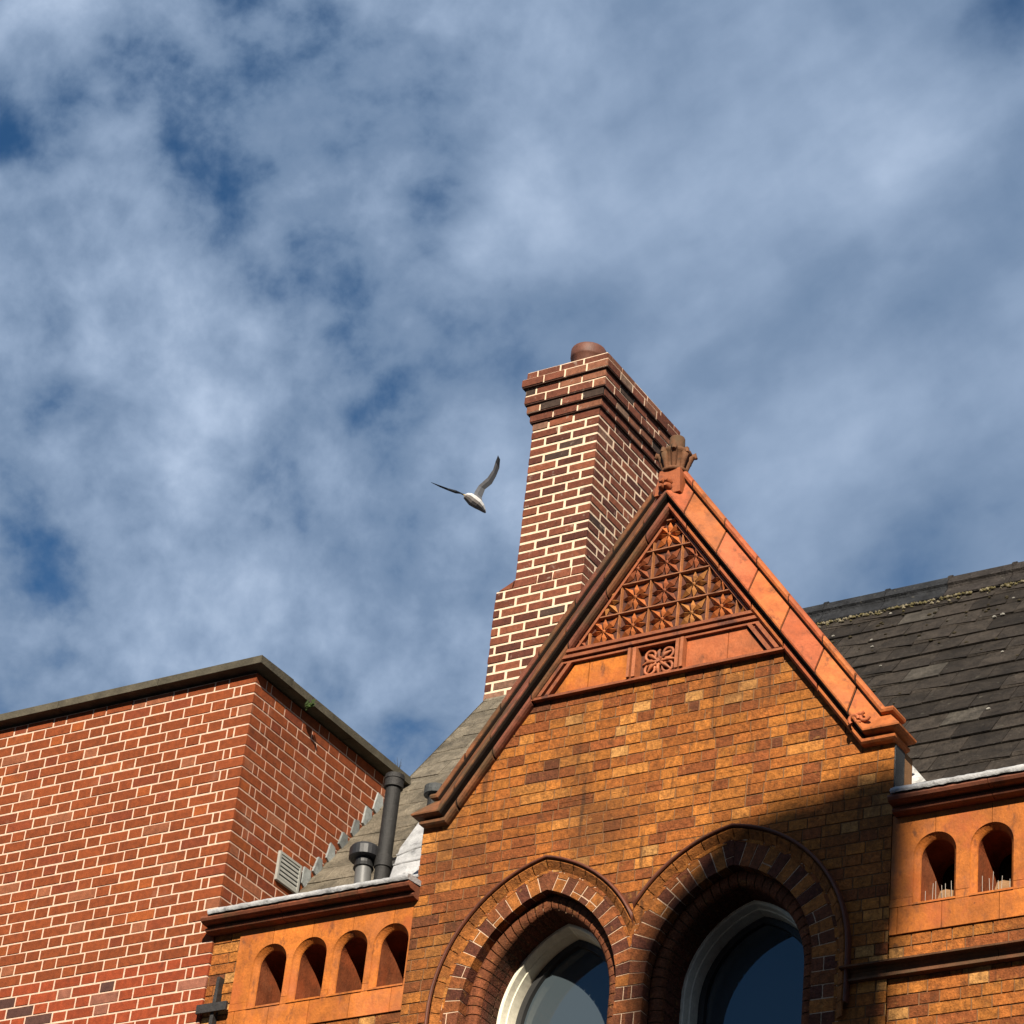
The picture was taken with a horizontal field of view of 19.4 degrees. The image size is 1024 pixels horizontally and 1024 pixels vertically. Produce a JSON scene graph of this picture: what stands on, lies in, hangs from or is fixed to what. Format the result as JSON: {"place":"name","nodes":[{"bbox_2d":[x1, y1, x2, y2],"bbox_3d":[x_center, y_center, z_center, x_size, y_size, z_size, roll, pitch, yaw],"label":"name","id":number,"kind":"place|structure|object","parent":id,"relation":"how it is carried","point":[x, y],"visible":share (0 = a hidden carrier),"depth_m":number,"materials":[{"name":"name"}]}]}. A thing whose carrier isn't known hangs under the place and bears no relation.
{"place":"outdoors","nodes":[
{"label":"outdoors","id":0,"kind":"place"},
{"bbox_2d":[0,655,410,1023],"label":"brick building","id":1,"kind":"structure","parent":0,"point":[145,826],"depth_m":20.57,"materials":[{"name":"brick"}]},
{"bbox_2d":[305,699,315,709],"bbox_3d":[-1.405,1.350,20.959,0.111,0.075,0.058,-14,-38,29],"label":"weed","id":2,"kind":"object","parent":1,"relation":"on","point":[310,705],"visible":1,"depth_m":20.95,"materials":[{"name":"green plant"}]},
{"bbox_2d":[431,456,499,512],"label":"seagull","id":3,"kind":"object","parent":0,"point":[474,500],"visible":1,"depth_m":40.04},
{"bbox_2d":[0,0,1023,775],"label":"sky","id":4,"kind":"structure","parent":0,"point":[275,274],"materials":[{"name":"blue"}]},
{"bbox_2d":[195,342,1023,1023],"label":"gabled building","id":5,"kind":"structure","parent":0,"point":[689,760],"depth_m":18.53,"materials":[{"name":"orange brick"}]},
{"bbox_2d":[496,924,608,1023],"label":"window","id":6,"kind":"structure","parent":5,"relation":"in","point":[564,979],"depth_m":18.47,"materials":[{"name":"clear glass"}]},
{"bbox_2d":[679,900,803,1023],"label":"window","id":7,"kind":"structure","parent":5,"relation":"in","point":[749,969],"depth_m":17.79,"materials":[{"name":"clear glass"}]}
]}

